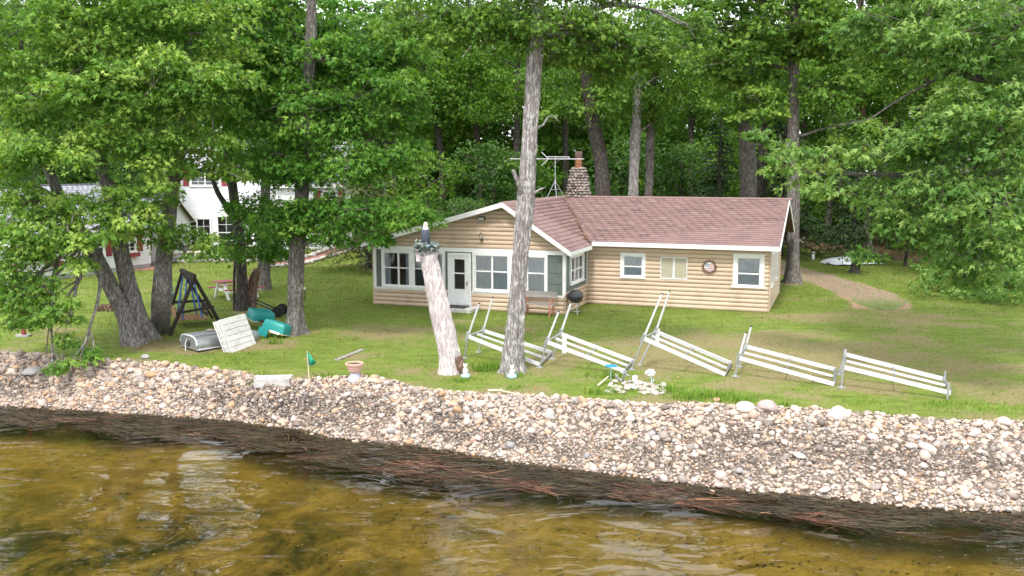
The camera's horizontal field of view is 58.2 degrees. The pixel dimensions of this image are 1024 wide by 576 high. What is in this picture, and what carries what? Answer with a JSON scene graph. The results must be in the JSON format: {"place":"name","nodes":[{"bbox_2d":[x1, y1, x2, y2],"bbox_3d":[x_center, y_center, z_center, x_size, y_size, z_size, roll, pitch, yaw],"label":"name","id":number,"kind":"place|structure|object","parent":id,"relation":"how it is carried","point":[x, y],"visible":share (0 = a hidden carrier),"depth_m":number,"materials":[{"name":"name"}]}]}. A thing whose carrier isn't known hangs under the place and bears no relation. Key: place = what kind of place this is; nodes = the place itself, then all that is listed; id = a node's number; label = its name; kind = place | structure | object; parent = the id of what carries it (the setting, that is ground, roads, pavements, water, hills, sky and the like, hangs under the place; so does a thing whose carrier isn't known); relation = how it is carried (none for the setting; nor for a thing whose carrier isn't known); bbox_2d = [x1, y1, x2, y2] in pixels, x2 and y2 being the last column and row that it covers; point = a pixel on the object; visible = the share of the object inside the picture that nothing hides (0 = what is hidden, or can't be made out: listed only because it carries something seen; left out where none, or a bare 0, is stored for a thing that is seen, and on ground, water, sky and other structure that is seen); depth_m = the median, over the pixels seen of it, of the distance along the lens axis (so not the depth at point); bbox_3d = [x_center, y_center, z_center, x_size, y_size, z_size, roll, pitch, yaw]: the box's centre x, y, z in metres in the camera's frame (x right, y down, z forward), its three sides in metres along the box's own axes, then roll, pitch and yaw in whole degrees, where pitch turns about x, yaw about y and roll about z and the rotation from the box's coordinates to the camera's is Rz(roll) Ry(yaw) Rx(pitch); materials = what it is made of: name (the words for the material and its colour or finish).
{"place":"outdoors","nodes":[
{"label":"outdoors","id":0,"kind":"place"},
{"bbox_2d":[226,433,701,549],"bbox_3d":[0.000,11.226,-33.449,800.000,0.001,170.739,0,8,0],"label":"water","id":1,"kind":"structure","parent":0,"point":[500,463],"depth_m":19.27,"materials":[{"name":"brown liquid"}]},
{"bbox_2d":[0,406,1023,549],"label":"lake weed","id":2,"kind":"object","parent":1,"relation":"on","point":[233,426],"visible":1,"depth_m":20.12,"materials":[{"name":"brown plant"}]},
{"bbox_2d":[2,0,981,170],"label":"sky","id":3,"kind":"structure","parent":0,"point":[369,1],"materials":[{"name":"white"}]},
{"bbox_2d":[0,180,1023,575],"bbox_3d":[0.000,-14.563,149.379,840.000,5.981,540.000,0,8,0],"label":"ground","id":4,"kind":"structure","parent":0,"point":[120,482],"depth_m":21.18,"materials":[{"name":"green plant"}]},
{"bbox_2d":[0,0,77,182],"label":"broadleaf tree","id":5,"kind":"object","parent":4,"relation":"on","point":[20,46],"visible":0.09,"depth_m":59.91,"materials":[{"name":"green plant"}]},
{"bbox_2d":[5,134,91,184],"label":"young tree","id":6,"kind":"object","parent":4,"relation":"on","point":[57,172],"visible":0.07,"depth_m":55.64,"materials":[{"name":"green plant"}]},
{"bbox_2d":[0,183,154,284],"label":"white house","id":7,"kind":"structure","parent":4,"relation":"on","point":[141,258],"depth_m":49.63,"materials":[{"name":"paint"}]},
{"bbox_2d":[76,133,168,197],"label":"young tree","id":8,"kind":"object","parent":4,"relation":"on","point":[123,175],"visible":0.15,"depth_m":56.92,"materials":[{"name":"green plant"}]},
{"bbox_2d":[0,0,282,377],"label":"oak tree","id":9,"kind":"object","parent":4,"relation":"on","point":[92,58],"visible":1,"depth_m":26.46,"materials":[{"name":"green plant"}]},
{"bbox_2d":[128,198,195,264],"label":"white house","id":10,"kind":"structure","parent":4,"relation":"on","point":[185,215],"depth_m":55.05,"materials":[{"name":"paint"}]},
{"bbox_2d":[168,268,219,334],"bbox_3d":[-11.248,0.400,32.520,1.873,1.978,3.256,-3,8,-22],"label":"garden swing","id":11,"kind":"object","parent":4,"relation":"on","point":[191,281],"visible":0.94,"depth_m":32.42,"materials":[{"name":"blue paint"}]},
{"bbox_2d":[146,125,275,246],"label":"white house","id":12,"kind":"structure","parent":4,"relation":"on","point":[202,203],"depth_m":59.76,"materials":[{"name":"paint"}]},
{"bbox_2d":[172,249,256,262],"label":"stone wall","id":13,"kind":"structure","parent":4,"relation":"on","point":[177,255],"depth_m":53.41,"materials":[{"name":"grey stone"}]},
{"bbox_2d":[180,329,259,350],"bbox_3d":[-9.210,1.597,29.248,1.130,0.531,2.480,7,11,44],"label":"rowboat","id":14,"kind":"object","parent":4,"relation":"on","point":[200,340],"visible":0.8,"depth_m":28.46,"materials":[{"name":"metal"}]},
{"bbox_2d":[151,0,313,311],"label":"oak tree","id":15,"kind":"object","parent":4,"relation":"on","point":[237,214],"visible":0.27,"depth_m":34.06,"materials":[{"name":"green plant"}]},
{"bbox_2d":[232,225,235,308],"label":"sapling","id":16,"kind":"object","parent":4,"relation":"on","point":[234,292],"visible":0.56,"depth_m":36.25,"materials":[{"name":"brown plant"}]},
{"bbox_2d":[213,314,255,352],"bbox_3d":[-8.670,1.433,28.772,0.690,1.078,1.342,2,8,17],"label":"dock panel stack","id":17,"kind":"object","parent":4,"relation":"on","point":[234,334],"visible":0.96,"depth_m":28.49,"materials":[{"name":"white wood"}]},
{"bbox_2d":[207,278,264,300],"bbox_3d":[-11.866,0.037,39.586,1.840,0.771,1.690,-7,10,-44],"label":"picnic table","id":18,"kind":"object","parent":4,"relation":"on","point":[224,285],"visible":0.58,"depth_m":39.26,"materials":[{"name":"white paint"}]},
{"bbox_2d":[248,265,260,307],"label":"dead tree trunk","id":19,"kind":"object","parent":4,"relation":"on","point":[253,281],"visible":0.77,"depth_m":36.15,"materials":[{"name":"brown wood"}]},
{"bbox_2d":[246,308,274,322],"bbox_3d":[-8.746,0.966,32.142,0.907,0.368,0.896,7,10,-36],"label":"pedal boat","id":20,"kind":"object","parent":4,"relation":"on","point":[257,315],"visible":0.78,"depth_m":31.92,"materials":[{"name":"teal plastic"}]},
{"bbox_2d":[250,299,286,316],"bbox_3d":[-9.209,0.745,34.854,1.282,0.663,0.770,0,8,0],"label":"cart","id":21,"kind":"object","parent":4,"relation":"on","point":[280,310],"visible":0.85,"depth_m":34.58,"materials":[{"name":"black metal"}]},
{"bbox_2d":[258,319,291,336],"bbox_3d":[-7.840,1.402,30.612,0.962,0.578,0.798,17,-2,15],"label":"pedal boat","id":22,"kind":"object","parent":4,"relation":"on","point":[277,327],"visible":0.99,"depth_m":30.30,"materials":[{"name":"teal plastic"}]},
{"bbox_2d":[127,0,446,290],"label":"oak tree","id":23,"kind":"object","parent":4,"relation":"on","point":[331,6],"visible":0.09,"depth_m":41.14,"materials":[{"name":"green plant"}]},
{"bbox_2d":[271,249,353,267],"bbox_3d":[-10.943,-2.113,56.306,1.510,0.766,11.803,3,8,23],"label":"path edging","id":24,"kind":"object","parent":4,"relation":"on","point":[310,261],"visible":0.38,"depth_m":53.15,"materials":[{"name":"grey stone"}]},
{"bbox_2d":[271,145,355,248],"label":"white house","id":25,"kind":"structure","parent":4,"relation":"on","point":[284,194],"depth_m":58.41,"materials":[{"name":"paint"}]},
{"bbox_2d":[185,0,449,336],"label":"oak tree","id":26,"kind":"object","parent":4,"relation":"on","point":[316,43],"visible":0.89,"depth_m":29.61,"materials":[{"name":"green plant"}]},
{"bbox_2d":[276,233,374,261],"bbox_3d":[-11.425,-2.646,59.369,1.575,0.934,13.398,3,8,20],"label":"path edging","id":27,"kind":"object","parent":4,"relation":"on","point":[315,253],"visible":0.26,"depth_m":56.20,"materials":[{"name":"grey stone"}]},
{"bbox_2d":[315,104,409,273],"bbox_3d":[-7.923,-5.336,49.597,5.535,9.018,5.884,0,8,0],"label":"hemlock tree","id":28,"kind":"object","parent":4,"relation":"on","point":[367,256],"visible":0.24,"depth_m":49.52,"materials":[{"name":"green plant"}]},
{"bbox_2d":[324,155,407,248],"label":"young tree","id":29,"kind":"object","parent":4,"relation":"on","point":[380,184],"visible":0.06,"depth_m":57.09,"materials":[{"name":"green plant"}]},
{"bbox_2d":[356,34,440,233],"bbox_3d":[-7.608,-9.993,59.456,6.256,14.820,5.665,7,10,43],"label":"broadleaf tree","id":30,"kind":"object","parent":4,"relation":"on","point":[426,65],"visible":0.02,"depth_m":58.40,"materials":[{"name":"green plant"}]},
{"bbox_2d":[356,33,448,231],"bbox_3d":[-7.452,-9.894,58.986,6.271,14.755,5.946,6,10,38],"label":"broadleaf tree","id":31,"kind":"object","parent":4,"relation":"on","point":[434,96],"visible":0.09,"depth_m":58.48,"materials":[{"name":"green plant"}]},
{"bbox_2d":[384,149,474,229],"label":"young tree","id":32,"kind":"object","parent":4,"relation":"on","point":[428,192],"visible":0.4,"depth_m":52.26,"materials":[{"name":"green plant"}]},
{"bbox_2d":[379,36,500,212],"bbox_3d":[-5.297,-10.316,61.452,9.242,14.764,9.164,0,8,0],"label":"broadleaf tree","id":33,"kind":"object","parent":4,"relation":"on","point":[446,114],"visible":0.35,"depth_m":60.27,"materials":[{"name":"green plant"}]},
{"bbox_2d":[416,249,464,375],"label":"dead tree trunk","id":34,"kind":"object","parent":4,"relation":"on","point":[451,360],"visible":0.98,"depth_m":24.98,"materials":[{"name":"grey wood"}]},
{"bbox_2d":[421,222,429,243],"bbox_3d":[-2.332,-1.407,24.892,0.254,0.759,0.237,-3,8,-20],"label":"eagle statue","id":35,"kind":"object","parent":34,"relation":"on","point":[425,233],"visible":0.9,"depth_m":24.81,"materials":[{"name":"white ceramic"}]},
{"bbox_2d":[413,239,440,255],"bbox_3d":[-2.313,-1.112,24.927,0.788,0.443,0.824,0,8,0],"label":"nest wreath","id":36,"kind":"object","parent":34,"relation":"on","point":[425,246],"visible":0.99,"depth_m":24.74,"materials":[{"name":"grey plant"}]},
{"bbox_2d":[420,196,491,219],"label":"young tree","id":37,"kind":"object","parent":4,"relation":"on","point":[461,209],"visible":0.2,"depth_m":44.02,"materials":[{"name":"green plant"}]},
{"bbox_2d":[450,306,478,312],"bbox_3d":[-2.137,0.825,35.995,1.480,0.139,0.922,3,8,20],"label":"stoop","id":38,"kind":"object","parent":4,"relation":"on","point":[470,309],"visible":0.52,"depth_m":35.54,"materials":[{"name":"grey concrete"}]},
{"bbox_2d":[427,0,524,201],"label":"broadleaf tree","id":39,"kind":"object","parent":4,"relation":"on","point":[476,130],"visible":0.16,"depth_m":62.30,"materials":[{"name":"green plant"}]},
{"bbox_2d":[429,138,545,217],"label":"young tree","id":40,"kind":"object","parent":4,"relation":"on","point":[489,183],"visible":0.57,"depth_m":51.46,"materials":[{"name":"green plant"}]},
{"bbox_2d":[3,417,1000,575],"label":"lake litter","id":41,"kind":"object","parent":4,"relation":"on","point":[994,563],"visible":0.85,"depth_m":17.95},
{"bbox_2d":[463,297,552,365],"bbox_3d":[-0.205,1.220,27.042,2.546,1.741,1.761,2,8,13],"label":"dock section","id":42,"kind":"object","parent":4,"relation":"on","point":[482,331],"visible":0.87,"depth_m":27.11,"materials":[{"name":"white metal"}]},
{"bbox_2d":[4,228,1012,400],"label":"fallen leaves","id":43,"kind":"object","parent":4,"relation":"on","point":[497,353],"visible":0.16,"depth_m":29.84,"materials":[{"name":"brown plant"}]},
{"bbox_2d":[0,350,1023,524],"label":"stone bank","id":44,"kind":"structure","parent":4,"relation":"on","point":[90,378],"depth_m":21.50,"materials":[{"name":"stone"}]},
{"bbox_2d":[21,366,41,374],"bbox_3d":[-14.226,2.457,27.344,0.622,0.248,0.598,0,8,-3],"label":"boulder","id":45,"kind":"object","parent":44,"relation":"on","point":[32,370],"visible":0.88,"depth_m":27.12,"materials":[{"name":"grey stone"}]},
{"bbox_2d":[254,374,292,387],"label":"step boards","id":46,"kind":"object","parent":44,"relation":"on","point":[282,380],"visible":1,"depth_m":24.69,"materials":[{"name":"white wood"}]},
{"bbox_2d":[345,361,363,381],"bbox_3d":[-4.292,2.266,25.088,0.500,0.531,0.500,0,8,0],"label":"planter","id":47,"kind":"object","parent":44,"relation":"on","point":[354,368],"visible":1,"depth_m":24.96,"materials":[{"name":"beige ceramic"}]},
{"bbox_2d":[0,353,1023,510],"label":"dead weed","id":48,"kind":"object","parent":44,"relation":"on","point":[434,426],"visible":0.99,"depth_m":21.48,"materials":[{"name":"beige plant"}]},
{"bbox_2d":[191,334,1023,418],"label":"tall grass","id":49,"kind":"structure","parent":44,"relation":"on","point":[487,367],"depth_m":23.16,"materials":[{"name":"green plant"}]},
{"bbox_2d":[736,401,754,412],"bbox_3d":[5.556,2.834,21.889,0.472,0.278,0.344,6,10,39],"label":"boulder","id":50,"kind":"object","parent":44,"relation":"on","point":[745,406],"visible":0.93,"depth_m":21.77,"materials":[{"name":"white stone"}]},
{"bbox_2d":[757,400,777,411],"bbox_3d":[6.083,2.813,21.854,0.517,0.314,0.496,-2,8,-18],"label":"boulder","id":51,"kind":"object","parent":44,"relation":"on","point":[769,405],"visible":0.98,"depth_m":21.70,"materials":[{"name":"stone"}]},
{"bbox_2d":[831,406,850,420],"bbox_3d":[7.628,2.908,21.347,0.438,0.357,0.486,2,8,14],"label":"boulder","id":52,"kind":"object","parent":44,"relation":"on","point":[839,413],"visible":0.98,"depth_m":21.16,"materials":[{"name":"white stone"}]},
{"bbox_2d":[0,0,1023,233],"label":"woodland","id":53,"kind":"object","parent":4,"relation":"on","point":[550,138],"visible":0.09,"depth_m":69.45,"materials":[{"name":"green plant"}]},
{"bbox_2d":[454,0,578,196],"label":"broadleaf tree","id":54,"kind":"object","parent":4,"relation":"on","point":[515,93],"visible":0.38,"depth_m":58.44,"materials":[{"name":"green plant"}]},
{"bbox_2d":[488,145,568,200],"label":"young tree","id":55,"kind":"object","parent":4,"relation":"on","point":[539,178],"visible":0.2,"depth_m":52.79,"materials":[{"name":"green plant"}]},
{"bbox_2d":[526,290,556,316],"bbox_3d":[1.001,0.598,34.841,1.320,0.918,0.641,3,8,20],"label":"garden bench","id":56,"kind":"object","parent":4,"relation":"on","point":[552,295],"visible":0.82,"depth_m":34.92,"materials":[{"name":"brown wood"}]},
{"bbox_2d":[368,0,727,376],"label":"oak tree","id":57,"kind":"object","parent":4,"relation":"on","point":[534,29],"visible":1,"depth_m":24.27,"materials":[{"name":"green plant"}]},
{"bbox_2d":[88,175,1023,252],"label":"undergrowth","id":58,"kind":"object","parent":4,"relation":"on","point":[845,220],"visible":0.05,"depth_m":63.27,"materials":[{"name":"green plant"}]},
{"bbox_2d":[507,0,622,191],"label":"broadleaf tree","id":59,"kind":"object","parent":4,"relation":"on","point":[565,162],"visible":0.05,"depth_m":65.06,"materials":[{"name":"green plant"}]},
{"bbox_2d":[568,288,583,314],"bbox_3d":[2.429,0.498,35.117,0.600,0.997,0.600,-3,8,-23],"label":"kettle grill","id":60,"kind":"object","parent":4,"relation":"on","point":[575,296],"visible":0.97,"depth_m":34.90,"materials":[{"name":"black metal"}]},
{"bbox_2d":[361,151,794,314],"bbox_3d":[3.699,-2.853,40.392,16.253,6.280,12.868,3,8,20],"label":"cabin","id":61,"kind":"object","parent":4,"relation":"on","point":[633,250],"visible":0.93,"depth_m":36.65,"materials":[{"name":"paint"}]},
{"bbox_2d":[381,249,445,288],"bbox_3d":[-3.964,-0.749,36.965,2.810,1.535,0.165,3,8,20],"label":"window","id":62,"kind":"structure","parent":61,"relation":"in","point":[386,267],"depth_m":37.15,"materials":[{"name":"white paint"}]},
{"bbox_2d":[450,255,468,305],"bbox_3d":[-2.061,-0.287,36.312,0.810,2.020,0.161,3,8,20],"label":"door","id":63,"kind":"structure","parent":61,"relation":"in","point":[457,296],"depth_m":36.33,"materials":[{"name":"white paint"}]},
{"bbox_2d":[472,252,547,294],"bbox_3d":[-0.084,-0.565,35.575,3.080,1.535,0.165,3,8,20],"label":"window","id":64,"kind":"structure","parent":61,"relation":"in","point":[489,270],"depth_m":35.74,"materials":[{"name":"white paint"}]},
{"bbox_2d":[510,152,568,199],"bbox_3d":[1.464,-4.829,41.057,3.210,2.488,1.844,3,8,19],"label":"tv antenna","id":65,"kind":"object","parent":61,"relation":"attached to","point":[555,182],"visible":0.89,"depth_m":41.21,"materials":[{"name":"metal"}]},
{"bbox_2d":[569,252,584,285],"bbox_3d":[2.543,-0.778,36.313,0.165,1.165,1.930,3,8,20],"label":"window","id":66,"kind":"structure","parent":61,"relation":"in","point":[576,279],"depth_m":36.42,"materials":[{"name":"white paint"}]},
{"bbox_2d":[620,252,645,278],"bbox_3d":[4.881,-0.905,37.120,1.030,1.025,0.165,3,8,20],"label":"window","id":67,"kind":"structure","parent":61,"relation":"in","point":[632,265],"depth_m":37.13,"materials":[{"name":"white paint"}]},
{"bbox_2d":[702,260,716,273],"bbox_3d":[7.723,-0.824,36.024,0.575,0.577,0.032,3,8,20],"label":"round sign","id":68,"kind":"object","parent":61,"relation":"attached to","point":[709,266],"visible":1,"depth_m":36.02,"materials":[{"name":"white metal"}]},
{"bbox_2d":[731,253,764,288],"bbox_3d":[9.156,-0.663,35.594,1.300,1.325,0.165,3,8,20],"label":"window","id":69,"kind":"structure","parent":61,"relation":"in","point":[748,269],"depth_m":35.61,"materials":[{"name":"white paint"}]},
{"bbox_2d":[517,1,641,195],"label":"broadleaf tree","id":70,"kind":"object","parent":4,"relation":"on","point":[590,111],"visible":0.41,"depth_m":47.90,"materials":[{"name":"green plant"}]},
{"bbox_2d":[536,302,633,372],"bbox_3d":[2.089,1.361,26.058,2.598,1.728,1.411,2,8,16],"label":"dock section","id":71,"kind":"object","parent":4,"relation":"on","point":[569,350],"visible":0.98,"depth_m":26.05,"materials":[{"name":"white metal"}]},
{"bbox_2d":[584,136,668,196],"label":"young tree","id":72,"kind":"object","parent":4,"relation":"on","point":[619,166],"visible":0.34,"depth_m":58.84,"materials":[{"name":"green plant"}]},
{"bbox_2d":[604,379,665,394],"bbox_3d":[3.191,2.561,23.701,1.582,0.162,1.177,1,8,10],"label":"rock garden","id":73,"kind":"object","parent":4,"relation":"on","point":[641,386],"visible":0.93,"depth_m":23.60,"materials":[{"name":"stone"}]},
{"bbox_2d":[593,0,693,195],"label":"broadleaf tree","id":74,"kind":"object","parent":4,"relation":"on","point":[635,109],"visible":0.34,"depth_m":49.02,"materials":[{"name":"green plant"}]},
{"bbox_2d":[610,2,707,195],"bbox_3d":[8.070,-8.390,50.498,4.603,14.824,5.083,-6,10,-41],"label":"broadleaf tree","id":75,"kind":"object","parent":4,"relation":"on","point":[649,161],"visible":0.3,"depth_m":50.08,"materials":[{"name":"green plant"}]},
{"bbox_2d":[627,290,731,375],"bbox_3d":[4.738,1.157,25.761,2.780,2.207,1.527,2,8,16],"label":"dock section","id":76,"kind":"object","parent":4,"relation":"on","point":[644,337],"visible":1,"depth_m":25.60,"materials":[{"name":"white metal"}]},
{"bbox_2d":[639,142,729,196],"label":"young tree","id":77,"kind":"object","parent":4,"relation":"on","point":[685,154],"visible":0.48,"depth_m":55.99,"materials":[{"name":"green plant"}]},
{"bbox_2d":[647,43,735,196],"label":"broadleaf tree","id":78,"kind":"object","parent":4,"relation":"on","point":[702,106],"visible":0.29,"depth_m":64.48,"materials":[{"name":"green plant"}]},
{"bbox_2d":[688,107,739,196],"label":"spruce tree","id":79,"kind":"object","parent":4,"relation":"on","point":[718,190],"visible":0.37,"depth_m":53.40,"materials":[{"name":"green plant"}]},
{"bbox_2d":[671,130,767,196],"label":"young tree","id":80,"kind":"object","parent":4,"relation":"on","point":[736,192],"visible":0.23,"depth_m":58.91,"materials":[{"name":"green plant"}]},
{"bbox_2d":[701,2,821,197],"bbox_3d":[12.539,-8.172,49.132,6.342,14.766,6.689,-5,9,-34],"label":"broadleaf tree","id":81,"kind":"object","parent":4,"relation":"on","point":[748,169],"visible":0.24,"depth_m":49.05,"materials":[{"name":"green plant"}]},
{"bbox_2d":[715,25,820,197],"bbox_3d":[15.405,-9.179,56.267,6.649,14.384,6.392,0,8,0],"label":"broadleaf tree","id":82,"kind":"object","parent":4,"relation":"on","point":[761,186],"visible":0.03,"depth_m":55.92,"materials":[{"name":"green plant"}]},
{"bbox_2d":[647,0,896,283],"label":"oak tree","id":83,"kind":"object","parent":4,"relation":"on","point":[796,45],"visible":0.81,"depth_m":42.67,"materials":[{"name":"green plant"}]},
{"bbox_2d":[731,326,835,385],"bbox_3d":[7.409,1.751,25.018,2.691,1.259,1.807,3,8,20],"label":"dock section","id":84,"kind":"object","parent":4,"relation":"on","point":[773,367],"visible":1,"depth_m":24.85,"materials":[{"name":"white metal"}]},
{"bbox_2d":[756,95,828,261],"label":"spruce tree","id":85,"kind":"object","parent":4,"relation":"on","point":[783,135],"visible":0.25,"depth_m":55.39,"materials":[{"name":"green plant"}]},
{"bbox_2d":[766,140,846,228],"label":"young tree","id":86,"kind":"object","parent":4,"relation":"on","point":[819,206],"visible":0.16,"depth_m":63.39,"materials":[{"name":"green plant"}]},
{"bbox_2d":[758,0,857,188],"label":"broadleaf tree","id":87,"kind":"object","parent":4,"relation":"on","point":[803,124],"visible":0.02,"depth_m":66.23,"materials":[{"name":"green plant"}]},
{"bbox_2d":[783,10,895,242],"bbox_3d":[21.437,-14.941,61.063,7.734,24.050,8.242,0,8,0],"label":"broadleaf tree","id":88,"kind":"object","parent":4,"relation":"on","point":[835,108],"visible":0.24,"depth_m":59.71,"materials":[{"name":"green plant"}]},
{"bbox_2d":[820,256,881,264],"bbox_3d":[19.624,-1.649,53.428,3.686,0.359,2.419,-1,8,-8],"label":"tarp","id":89,"kind":"object","parent":4,"relation":"on","point":[834,261],"visible":0.5,"depth_m":52.57,"materials":[{"name":"white plastic"}]},
{"bbox_2d":[834,242,877,273],"bbox_3d":[18.103,-1.626,48.596,2.283,1.836,1.739,0,8,0],"label":"shrub","id":90,"kind":"object","parent":4,"relation":"on","point":[854,268],"visible":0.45,"depth_m":48.58,"materials":[{"name":"green plant"}]},
{"bbox_2d":[814,128,901,260],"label":"spruce tree","id":91,"kind":"object","parent":4,"relation":"on","point":[854,234],"visible":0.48,"depth_m":54.63,"materials":[{"name":"green plant"}]},
{"bbox_2d":[820,0,912,234],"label":"broadleaf tree","id":92,"kind":"object","parent":4,"relation":"on","point":[863,112],"visible":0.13,"depth_m":64.50,"materials":[{"name":"green plant"}]},
{"bbox_2d":[832,150,906,246],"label":"young tree","id":93,"kind":"object","parent":4,"relation":"on","point":[884,166],"visible":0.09,"depth_m":59.78,"materials":[{"name":"green plant"}]},
{"bbox_2d":[739,0,1023,296],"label":"oak tree","id":94,"kind":"object","parent":4,"relation":"on","point":[927,36],"visible":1,"depth_m":23.16,"materials":[{"name":"green plant"}]},
{"bbox_2d":[849,0,918,192],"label":"broadleaf tree","id":95,"kind":"object","parent":4,"relation":"on","point":[882,70],"visible":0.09,"depth_m":65.98,"materials":[{"name":"green plant"}]},
{"bbox_2d":[836,349,951,398],"bbox_3d":[9.784,2.178,23.798,2.947,0.746,1.694,4,8,27],"label":"dock section","id":96,"kind":"object","parent":4,"relation":"on","point":[945,383],"visible":0.98,"depth_m":23.59,"materials":[{"name":"white metal"}]},
{"bbox_2d":[861,150,949,265],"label":"young tree","id":97,"kind":"object","parent":4,"relation":"on","point":[887,237],"visible":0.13,"depth_m":52.16,"materials":[{"name":"green plant"}]},
{"bbox_2d":[864,0,963,246],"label":"broadleaf tree","id":98,"kind":"object","parent":4,"relation":"on","point":[920,96],"visible":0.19,"depth_m":58.81,"materials":[{"name":"green plant"}]},
{"bbox_2d":[915,158,1007,269],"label":"young tree","id":99,"kind":"object","parent":4,"relation":"on","point":[952,172],"visible":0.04,"depth_m":47.58,"materials":[{"name":"green plant"}]},
{"bbox_2d":[903,0,1023,252],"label":"broadleaf tree","id":100,"kind":"object","parent":4,"relation":"on","point":[932,76],"visible":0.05,"depth_m":41.76,"materials":[{"name":"green plant"}]},
{"bbox_2d":[906,251,1023,305],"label":"edge growth","id":101,"kind":"object","parent":4,"relation":"on","point":[963,292],"visible":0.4,"depth_m":38.74,"materials":[{"name":"green plant"}]},
{"bbox_2d":[936,0,1022,262],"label":"broadleaf tree","id":102,"kind":"object","parent":4,"relation":"on","point":[981,69],"depth_m":44.51,"materials":[{"name":"green plant"}]},
{"bbox_2d":[947,167,1023,288],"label":"young tree","id":103,"kind":"object","parent":4,"relation":"on","point":[1020,224],"visible":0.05,"depth_m":41.91,"materials":[{"name":"green plant"}]},
{"bbox_2d":[780,262,909,310],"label":"dirt track","id":104,"kind":"structure","parent":0,"point":[894,302],"depth_m":41.53,"materials":[{"name":"beige soil"}]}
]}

